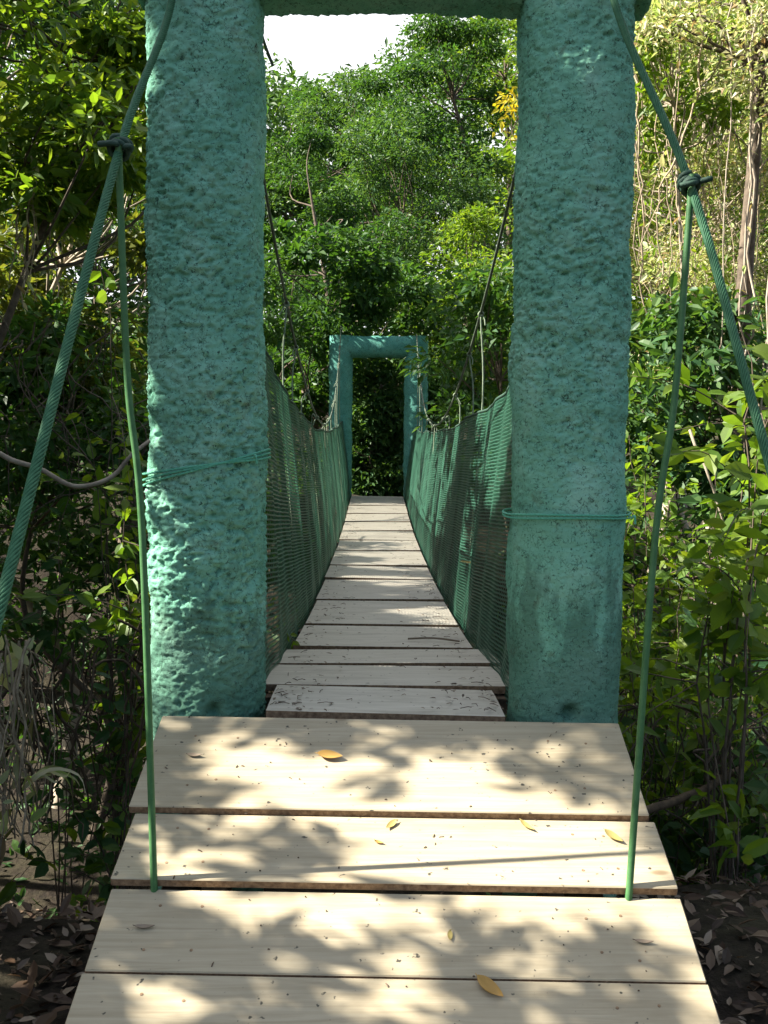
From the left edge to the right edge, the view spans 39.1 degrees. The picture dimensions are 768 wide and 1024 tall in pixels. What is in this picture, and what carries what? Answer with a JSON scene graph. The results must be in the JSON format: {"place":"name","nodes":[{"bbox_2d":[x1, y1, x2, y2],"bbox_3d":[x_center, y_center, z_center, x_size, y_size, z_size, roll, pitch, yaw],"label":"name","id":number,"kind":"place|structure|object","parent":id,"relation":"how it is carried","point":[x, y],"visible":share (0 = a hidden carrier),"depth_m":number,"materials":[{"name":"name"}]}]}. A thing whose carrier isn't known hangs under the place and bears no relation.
{"place":"outdoors","nodes":[
{"label":"outdoors","id":0,"kind":"place"},
{"bbox_2d":[1,14,739,333],"label":"sky","id":1,"kind":"structure","parent":0,"point":[316,45],"materials":[{"name":"white"}]},
{"bbox_2d":[0,302,767,1023],"bbox_3d":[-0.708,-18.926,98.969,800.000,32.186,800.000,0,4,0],"label":"ground","id":2,"kind":"structure","parent":0,"point":[40,890],"depth_m":8.25,"materials":[{"name":"soil"}]},
{"bbox_2d":[0,21,7,84],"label":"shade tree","id":3,"kind":"object","parent":2,"relation":"on","point":[2,63],"visible":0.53,"depth_m":7.40,"materials":[{"name":"green plant"}]},
{"bbox_2d":[0,72,12,76],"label":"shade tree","id":4,"kind":"object","parent":2,"relation":"on","point":[2,74],"visible":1,"depth_m":5.29,"materials":[{"name":"green plant"}]},
{"bbox_2d":[0,613,21,772],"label":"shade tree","id":5,"kind":"object","parent":2,"relation":"on","point":[7,707],"visible":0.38,"depth_m":4.83,"materials":[{"name":"green plant"}]},
{"bbox_2d":[22,765,86,797],"bbox_3d":[-1.232,1.049,4.098,0.215,0.181,0.292,-2,4,-31],"label":"grass tuft","id":6,"kind":"object","parent":2,"relation":"on","point":[54,769],"visible":1,"depth_m":4.13,"materials":[{"name":"green plant"}]},
{"bbox_2d":[0,468,146,919],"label":"shrub","id":7,"kind":"object","parent":2,"relation":"on","point":[46,630],"visible":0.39,"depth_m":6.99,"materials":[{"name":"green plant"}]},
{"bbox_2d":[0,0,147,347],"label":"broadleaf tree","id":8,"kind":"object","parent":2,"relation":"on","point":[86,103],"visible":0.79,"depth_m":6.83,"materials":[{"name":"green plant"}]},
{"bbox_2d":[7,147,59,314],"bbox_3d":[-2.308,-1.822,7.033,0.281,1.089,0.454,0,4,0],"label":"hanging vine","id":9,"kind":"object","parent":8,"relation":"hanging from","point":[21,248],"visible":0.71,"depth_m":6.96,"materials":[{"name":"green plant"}]},
{"bbox_2d":[0,316,149,518],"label":"hanging vine","id":10,"kind":"object","parent":8,"relation":"hanging from","point":[37,366],"visible":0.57,"depth_m":7.51,"materials":[{"name":"brown plant"}]},
{"bbox_2d":[0,32,147,809],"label":"broadleaf tree","id":11,"kind":"object","parent":2,"relation":"on","point":[136,243],"visible":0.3,"depth_m":9.11,"materials":[{"name":"green plant"}]},
{"bbox_2d":[2,632,145,921],"bbox_3d":[-1.341,1.838,5.349,1.409,2.596,1.282,-3,5,-42],"label":"shrub","id":12,"kind":"object","parent":2,"relation":"on","point":[93,864],"visible":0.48,"depth_m":5.00,"materials":[{"name":"green plant"}]},
{"bbox_2d":[0,634,56,866],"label":"hanging root","id":13,"kind":"object","parent":12,"relation":"hanging from","point":[17,658],"visible":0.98,"depth_m":4.35,"materials":[{"name":"brown plant"}]},
{"bbox_2d":[0,618,150,837],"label":"hanging root","id":14,"kind":"object","parent":12,"relation":"hanging from","point":[109,660],"visible":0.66,"depth_m":4.99,"materials":[{"name":"brown plant"}]},
{"bbox_2d":[0,0,147,691],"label":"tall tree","id":15,"kind":"object","parent":2,"relation":"on","point":[20,47],"visible":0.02,"depth_m":13.20,"materials":[{"name":"green plant"}]},
{"bbox_2d":[0,0,148,542],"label":"tall tree","id":16,"kind":"object","parent":2,"relation":"on","point":[81,13],"visible":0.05,"depth_m":13.41,"materials":[{"name":"green plant"}]},
{"bbox_2d":[0,271,149,839],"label":"leafy bush","id":17,"kind":"object","parent":2,"relation":"on","point":[20,439],"visible":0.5,"depth_m":8.22,"materials":[{"name":"green plant"}]},
{"bbox_2d":[0,153,277,490],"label":"tall tree","id":18,"kind":"object","parent":2,"relation":"on","point":[266,303],"visible":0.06,"depth_m":16.79,"materials":[{"name":"green plant"}]},
{"bbox_2d":[0,470,299,921],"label":"shrub","id":19,"kind":"object","parent":2,"relation":"on","point":[111,827],"visible":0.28,"depth_m":5.48,"materials":[{"name":"green plant"}]},
{"bbox_2d":[1,265,306,891],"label":"shrub","id":20,"kind":"object","parent":2,"relation":"on","point":[127,473],"visible":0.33,"depth_m":6.10,"materials":[{"name":"green plant"}]},
{"bbox_2d":[0,439,149,488],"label":"liana","id":21,"kind":"object","parent":20,"relation":"hanging from","point":[61,480],"visible":0.8,"depth_m":4.99,"materials":[{"name":"brown plant"}]},
{"bbox_2d":[0,464,330,775],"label":"leafy bush","id":22,"kind":"object","parent":2,"relation":"on","point":[47,545],"visible":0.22,"depth_m":9.71,"materials":[{"name":"green plant"}]},
{"bbox_2d":[112,334,293,572],"bbox_3d":[-2.145,0.459,12.261,2.066,4.848,2.560,0,4,-12],"label":"broadleaf tree","id":23,"kind":"object","parent":2,"relation":"on","point":[142,374],"depth_m":11.67,"materials":[{"name":"green plant"}]},
{"bbox_2d":[264,77,390,374],"bbox_3d":[-3.610,-9.042,37.697,6.547,11.347,5.441,2,4,27],"label":"tall tree","id":24,"kind":"object","parent":2,"relation":"on","point":[298,196],"visible":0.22,"depth_m":36.20,"materials":[{"name":"green plant"}]},
{"bbox_2d":[263,123,421,466],"bbox_3d":[-1.328,-3.980,21.532,4.186,8.014,4.065,0,4,0],"label":"broadleaf tree","id":25,"kind":"object","parent":2,"relation":"on","point":[329,210],"visible":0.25,"depth_m":22.26,"materials":[{"name":"green plant"}]},
{"bbox_2d":[264,64,427,288],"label":"tall tree","id":26,"kind":"object","parent":2,"relation":"on","point":[342,85],"visible":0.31,"depth_m":34.69,"materials":[{"name":"green plant"}]},
{"bbox_2d":[262,215,445,415],"bbox_3d":[-0.740,-2.512,18.682,4.652,5.286,3.392,-2,5,-36],"label":"broadleaf tree","id":27,"kind":"object","parent":2,"relation":"on","point":[381,280],"visible":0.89,"depth_m":17.75,"materials":[{"name":"green plant"}]},
{"bbox_2d":[328,335,428,501],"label":"bridge gate","id":28,"kind":"structure","parent":2,"relation":"on","point":[352,347],"depth_m":17.48,"materials":[{"name":"teal concrete"}]},
{"bbox_2d":[416,172,514,425],"bbox_3d":[0.552,-1.719,10.658,0.066,1.739,14.017,0,4,0],"label":"suspension cable","id":29,"kind":"object","parent":28,"relation":"attached to","point":[492,266],"visible":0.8,"depth_m":6.18,"materials":[{"name":"metal"}]},
{"bbox_2d":[413,373,420,491],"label":"hanger rope","id":30,"kind":"object","parent":29,"relation":"hanging from","point":[419,423],"visible":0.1,"depth_m":15.87,"materials":[{"name":"fabric"}]},
{"bbox_2d":[417,357,417,425],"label":"hanger rope","id":31,"kind":"object","parent":29,"relation":"hanging from","point":[417,399],"visible":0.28,"depth_m":16.64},
{"bbox_2d":[413,385,422,518],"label":"hanger rope","id":32,"kind":"object","parent":29,"relation":"hanging from","point":[422,425],"visible":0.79,"depth_m":14.96,"materials":[{"name":"green fabric"}]},
{"bbox_2d":[428,424,436,529],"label":"hanger rope","id":33,"kind":"object","parent":29,"relation":"hanging from","point":[432,462],"visible":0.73,"depth_m":10.98,"materials":[{"name":"green fabric"}]},
{"bbox_2d":[435,416,449,568],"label":"hanger rope","id":34,"kind":"object","parent":29,"relation":"hanging from","point":[445,470],"visible":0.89,"depth_m":9.62,"materials":[{"name":"green fabric"}]},
{"bbox_2d":[445,393,460,572],"bbox_3d":[0.527,-0.153,8.316,0.122,1.525,0.058,1,4,8],"label":"hanger rope","id":35,"kind":"object","parent":29,"relation":"hanging from","point":[456,397],"visible":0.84,"depth_m":8.28,"materials":[{"name":"fabric"}]},
{"bbox_2d":[459,352,473,565],"bbox_3d":[0.533,-0.205,7.217,0.114,1.718,0.060,2,4,16],"label":"hanger rope","id":36,"kind":"object","parent":29,"relation":"hanging from","point":[469,355],"visible":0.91,"depth_m":7.18,"materials":[{"name":"fabric"}]},
{"bbox_2d":[465,311,485,588],"bbox_3d":[0.547,-0.262,6.515,0.126,1.879,0.053,2,4,22],"label":"hanger rope","id":37,"kind":"object","parent":29,"relation":"hanging from","point":[480,315],"visible":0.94,"depth_m":6.48,"materials":[{"name":"fabric"}]},
{"bbox_2d":[327,357,436,495],"bbox_3d":[-0.058,-1.493,19.207,2.066,3.165,1.604,0,4,0],"label":"leafy bush","id":38,"kind":"object","parent":2,"relation":"on","point":[378,416],"visible":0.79,"depth_m":19.00,"materials":[{"name":"green plant"}]},
{"bbox_2d":[266,301,499,498],"bbox_3d":[-0.203,-1.588,20.089,5.112,4.737,2.931,0,4,0],"label":"leafy bush","id":39,"kind":"object","parent":2,"relation":"on","point":[319,393],"visible":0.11,"depth_m":19.62,"materials":[{"name":"green plant"}]},
{"bbox_2d":[0,422,766,918],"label":"ground cover","id":40,"kind":"object","parent":2,"relation":"on","point":[22,892],"visible":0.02,"depth_m":9.98,"materials":[{"name":"green plant"}]},
{"bbox_2d":[0,868,767,1023],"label":"leaf litter","id":41,"kind":"object","parent":2,"relation":"on","point":[14,917],"visible":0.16,"depth_m":3.50,"materials":[{"name":"brown plant"}]},
{"bbox_2d":[0,1,767,383],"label":"wood","id":42,"kind":"object","parent":2,"relation":"on","point":[276,121],"visible":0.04,"depth_m":45.34,"materials":[{"name":"green plant"}]},
{"bbox_2d":[265,496,508,721],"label":"bridge deck","id":43,"kind":"structure","parent":2,"relation":"on","point":[383,587],"depth_m":5.13,"materials":[{"name":"grey wood"}]},
{"bbox_2d":[119,508,646,990],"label":"twig litter","id":44,"kind":"object","parent":43,"relation":"on","point":[391,696],"visible":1,"depth_m":4.16,"materials":[{"name":"brown plant"}]},
{"bbox_2d":[65,716,720,1023],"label":"entry ramp","id":45,"kind":"structure","parent":2,"relation":"on","point":[344,958],"depth_m":2.83,"materials":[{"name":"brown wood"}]},
{"bbox_2d":[97,133,157,892],"bbox_3d":[-0.649,0.024,2.851,0.215,2.030,0.090,3,5,37],"label":"rope","id":46,"kind":"object","parent":45,"relation":"attached to","point":[115,142],"visible":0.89,"depth_m":2.83,"materials":[{"name":"green paint"}]},
{"bbox_2d":[133,924,154,927],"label":"fallen leaf","id":47,"kind":"object","parent":45,"relation":"on","point":[143,925],"visible":1,"depth_m":2.71,"materials":[{"name":"grey plant"}]},
{"bbox_2d":[186,753,201,755],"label":"fallen leaf","id":48,"kind":"object","parent":45,"relation":"on","point":[193,754],"visible":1,"depth_m":3.32,"materials":[{"name":"brown plant"}]},
{"bbox_2d":[315,750,341,757],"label":"fallen leaf","id":49,"kind":"object","parent":45,"relation":"on","point":[328,754],"visible":1,"depth_m":3.33,"materials":[{"name":"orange plant"}]},
{"bbox_2d":[386,819,397,827],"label":"fallen leaf","id":50,"kind":"object","parent":45,"relation":"on","point":[391,823],"visible":1,"depth_m":3.05,"materials":[{"name":"beige plant"}]},
{"bbox_2d":[447,929,452,939],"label":"fallen leaf","id":51,"kind":"object","parent":45,"relation":"on","point":[450,934],"visible":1,"depth_m":2.69,"materials":[{"name":"beige plant"}]},
{"bbox_2d":[475,973,503,996],"bbox_3d":[0.247,1.116,2.548,0.092,0.024,0.036,3,5,37],"label":"fallen leaf","id":52,"kind":"object","parent":45,"relation":"on","point":[488,984],"visible":1,"depth_m":2.55,"materials":[{"name":"orange plant"}]},
{"bbox_2d":[520,819,533,829],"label":"fallen leaf","id":53,"kind":"object","parent":45,"relation":"on","point":[525,824],"visible":1,"depth_m":3.05,"materials":[{"name":"beige plant"}]},
{"bbox_2d":[603,828,622,841],"bbox_3d":[0.637,0.900,3.008,0.026,0.019,0.072,-3,5,-41],"label":"fallen leaf","id":54,"kind":"object","parent":45,"relation":"on","point":[612,834],"visible":1,"depth_m":3.01,"materials":[{"name":"beige plant"}]},
{"bbox_2d":[633,939,653,942],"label":"fallen leaf","id":55,"kind":"object","parent":45,"relation":"on","point":[643,941],"visible":1,"depth_m":2.68,"materials":[{"name":"brown plant"}]},
{"bbox_2d":[625,170,712,900],"bbox_3d":[0.737,0.064,2.902,0.367,1.983,0.102,-3,5,-45],"label":"rope","id":56,"kind":"object","parent":45,"relation":"attached to","point":[690,180],"visible":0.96,"depth_m":2.88,"materials":[{"name":"green synthetic fibre fabric"}]},
{"bbox_2d":[138,0,651,897],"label":"bridge gate","id":57,"kind":"structure","parent":2,"relation":"on","point":[204,206],"depth_m":3.56,"materials":[{"name":"teal concrete"}]},
{"bbox_2d":[0,0,175,631],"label":"stay cable","id":58,"kind":"object","parent":57,"relation":"attached to","point":[22,519],"visible":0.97,"depth_m":2.33,"materials":[{"name":"green metal"}]},
{"bbox_2d":[142,449,270,486],"bbox_3d":[-0.609,-0.153,3.721,0.435,0.136,0.398,0,4,0],"label":"tied cord","id":59,"kind":"object","parent":57,"relation":"attached to","point":[194,468],"visible":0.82,"depth_m":3.55,"materials":[{"name":"green fabric"}]},
{"bbox_2d":[263,36,273,66],"bbox_3d":[-0.421,-1.665,3.837,0.066,0.156,0.013,-1,4,-22],"label":"rope end","id":60,"kind":"object","parent":57,"relation":"hanging from","point":[268,54],"visible":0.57,"depth_m":3.84,"materials":[{"name":"metal"}]},
{"bbox_2d":[263,175,341,424],"bbox_3d":[-0.618,-1.730,10.651,0.066,1.741,14.015,0,4,0],"label":"suspension cable","id":61,"kind":"object","parent":57,"relation":"attached to","point":[280,270],"visible":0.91,"depth_m":6.52,"materials":[{"name":"metal"}]},
{"bbox_2d":[279,301,298,617],"bbox_3d":[-0.569,-0.295,6.494,0.135,1.927,0.055,0,4,-10],"label":"hanger rope","id":62,"kind":"object","parent":61,"relation":"hanging from","point":[286,305],"visible":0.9,"depth_m":6.46,"materials":[{"name":"green fabric"}]},
{"bbox_2d":[291,345,304,583],"bbox_3d":[-0.562,-0.231,7.200,0.110,1.752,0.060,0,4,-10],"label":"hanger rope","id":63,"kind":"object","parent":61,"relation":"hanging from","point":[295,349],"visible":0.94,"depth_m":7.17,"materials":[{"name":"fabric"}]},
{"bbox_2d":[301,389,314,572],"bbox_3d":[-0.583,-0.170,8.303,0.124,1.541,0.068,0,4,0],"label":"hanger rope","id":64,"kind":"object","parent":61,"relation":"hanging from","point":[306,393],"visible":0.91,"depth_m":8.27,"materials":[{"name":"fabric"}]},
{"bbox_2d":[311,414,322,561],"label":"hanger rope","id":65,"kind":"object","parent":61,"relation":"hanging from","point":[315,472],"visible":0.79,"depth_m":9.61,"materials":[{"name":"green fabric"}]},
{"bbox_2d":[322,423,329,549],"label":"hanger rope","id":66,"kind":"object","parent":61,"relation":"hanging from","point":[324,426],"visible":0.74,"depth_m":10.97,"materials":[{"name":"green fabric"}]},
{"bbox_2d":[334,381,337,434],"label":"hanger rope","id":67,"kind":"object","parent":61,"relation":"hanging from","point":[335,409],"visible":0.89,"depth_m":14.95,"materials":[{"name":"grey fabric"}]},
{"bbox_2d":[338,346,340,434],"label":"hanger rope","id":68,"kind":"object","parent":61,"relation":"hanging from","point":[339,390],"visible":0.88,"depth_m":16.62,"materials":[{"name":"fabric"}]},
{"bbox_2d":[337,363,342,499],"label":"hanger rope","id":69,"kind":"object","parent":61,"relation":"hanging from","point":[337,424],"visible":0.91,"depth_m":15.83,"materials":[{"name":"fabric"}]},
{"bbox_2d":[264,350,349,691],"bbox_3d":[-0.571,-0.433,10.689,0.163,1.792,13.805,0,4,0],"label":"side net","id":70,"kind":"object","parent":57,"relation":"attached to","point":[282,644],"visible":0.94,"depth_m":6.38,"materials":[{"name":"green fabric"}]},
{"bbox_2d":[405,386,511,704],"bbox_3d":[0.481,-0.277,10.708,0.164,1.498,13.805,0,4,0],"label":"side net","id":71,"kind":"object","parent":57,"relation":"attached to","point":[445,551],"visible":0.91,"depth_m":6.39,"materials":[{"name":"green fabric"}]},
{"bbox_2d":[502,508,635,523],"bbox_3d":[0.631,0.010,3.742,0.439,0.033,0.398,0,4,0],"label":"tied cord","id":72,"kind":"object","parent":57,"relation":"attached to","point":[580,517],"visible":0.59,"depth_m":3.57,"materials":[{"name":"green fabric"}]},
{"bbox_2d":[610,0,767,476],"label":"stay cable","id":73,"kind":"object","parent":57,"relation":"attached to","point":[748,389],"visible":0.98,"depth_m":2.80,"materials":[{"name":"green metal"}]},
{"bbox_2d":[284,105,512,401],"bbox_3d":[0.341,-4.865,24.497,5.240,8.750,5.075,0,4,0],"label":"broadleaf tree","id":74,"kind":"object","parent":2,"relation":"on","point":[458,198],"visible":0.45,"depth_m":24.13,"materials":[{"name":"green plant"}]},
{"bbox_2d":[349,13,516,440],"bbox_3d":[1.349,-7.746,30.572,4.749,12.344,4.744,0,4,0],"label":"tall tree","id":75,"kind":"object","parent":2,"relation":"on","point":[450,35],"visible":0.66,"depth_m":30.05,"materials":[{"name":"green plant"}]},
{"bbox_2d":[381,15,518,371],"bbox_3d":[3.614,-11.274,39.141,7.528,15.010,5.449,0,4,0],"label":"tall tree","id":76,"kind":"object","parent":2,"relation":"on","point":[503,78],"visible":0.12,"depth_m":38.96,"materials":[{"name":"green plant"}]},
{"bbox_2d":[387,200,513,490],"bbox_3d":[1.646,-2.961,20.963,3.592,5.951,3.641,-2,4,-30],"label":"broadleaf tree","id":77,"kind":"object","parent":2,"relation":"on","point":[470,219],"visible":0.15,"depth_m":20.52,"materials":[{"name":"green plant"}]},
{"bbox_2d":[395,255,513,535],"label":"broadleaf tree","id":78,"kind":"object","parent":2,"relation":"on","point":[491,340],"visible":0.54,"depth_m":12.69,"materials":[{"name":"green plant"}]},
{"bbox_2d":[490,86,518,149],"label":"sapling","id":79,"kind":"object","parent":2,"relation":"on","point":[512,106],"visible":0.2,"depth_m":12.76,"materials":[{"name":"yellow plant"}]},
{"bbox_2d":[483,6,767,590],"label":"broadleaf tree","id":80,"kind":"object","parent":2,"relation":"on","point":[636,303],"visible":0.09,"depth_m":12.90,"materials":[{"name":"green plant"}]},
{"bbox_2d":[497,430,767,883],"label":"shrub","id":81,"kind":"object","parent":2,"relation":"on","point":[640,511],"visible":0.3,"depth_m":6.61,"materials":[{"name":"green plant"}]},
{"bbox_2d":[498,433,767,834],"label":"leafy bush","id":82,"kind":"object","parent":2,"relation":"on","point":[688,471],"visible":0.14,"depth_m":8.36,"materials":[{"name":"green plant"}]},
{"bbox_2d":[499,572,767,885],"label":"shrub","id":83,"kind":"object","parent":2,"relation":"on","point":[678,644],"visible":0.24,"depth_m":5.18,"materials":[{"name":"green plant"}]},
{"bbox_2d":[501,1,767,510],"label":"tall tree","id":84,"kind":"object","parent":2,"relation":"on","point":[507,153],"visible":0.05,"depth_m":17.01,"materials":[{"name":"green plant"}]},
{"bbox_2d":[617,689,767,883],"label":"dry brush","id":85,"kind":"object","parent":2,"relation":"on","point":[761,736],"visible":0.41,"depth_m":4.95,"materials":[{"name":"brown plant"}]},
{"bbox_2d":[646,748,767,813],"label":"branch","id":86,"kind":"object","parent":85,"relation":"on","point":[670,803],"visible":0.53,"depth_m":4.65,"materials":[{"name":"brown wood"}]},
{"bbox_2d":[618,607,767,884],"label":"shrub","id":87,"kind":"object","parent":2,"relation":"on","point":[679,850],"visible":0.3,"depth_m":5.00,"materials":[{"name":"green plant"}]},
{"bbox_2d":[619,325,767,883],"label":"shrub","id":88,"kind":"object","parent":2,"relation":"on","point":[731,536],"visible":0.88,"depth_m":4.29,"materials":[{"name":"green plant"}]},
{"bbox_2d":[688,429,747,618],"bbox_3d":[1.418,0.093,4.545,0.291,0.879,0.088,2,4,19],"label":"twig","id":89,"kind":"object","parent":88,"relation":"attached to","point":[705,467],"visible":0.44,"depth_m":4.52,"materials":[{"name":"brown plant"}]},
{"bbox_2d":[619,389,767,882],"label":"shrub","id":90,"kind":"object","parent":2,"relation":"on","point":[662,576],"visible":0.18,"depth_m":6.09,"materials":[{"name":"green plant"}]},
{"bbox_2d":[625,271,767,811],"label":"leafy bush","id":91,"kind":"object","parent":2,"relation":"on","point":[703,328],"visible":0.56,"depth_m":8.44,"materials":[{"name":"green plant"}]},
{"bbox_2d":[629,0,767,715],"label":"broadleaf tree","id":92,"kind":"object","parent":2,"relation":"on","point":[703,260],"visible":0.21,"depth_m":10.75,"materials":[{"name":"green plant"}]},
{"bbox_2d":[633,0,763,814],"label":"broadleaf tree","id":93,"kind":"object","parent":2,"relation":"on","point":[703,106],"visible":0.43,"depth_m":9.29,"materials":[{"name":"green plant"}]},
{"bbox_2d":[630,96,767,342],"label":"hanging vine","id":94,"kind":"object","parent":93,"relation":"hanging from","point":[663,222],"visible":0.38,"depth_m":9.77,"materials":[{"name":"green plant"}]},
{"bbox_2d":[634,0,767,883],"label":"tall tree","id":95,"kind":"object","parent":2,"relation":"on","point":[663,13],"visible":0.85,"depth_m":8.41,"materials":[{"name":"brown plant"}]},
{"bbox_2d":[629,0,767,333],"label":"hanging vine","id":96,"kind":"object","parent":95,"relation":"hanging from","point":[661,158],"visible":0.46,"depth_m":9.01,"materials":[{"name":"beige plant"}]},
{"bbox_2d":[714,0,767,433],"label":"hanging vine","id":97,"kind":"object","parent":95,"relation":"attached to","point":[752,114],"visible":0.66,"depth_m":8.29,"materials":[{"name":"beige plant"}]}
]}

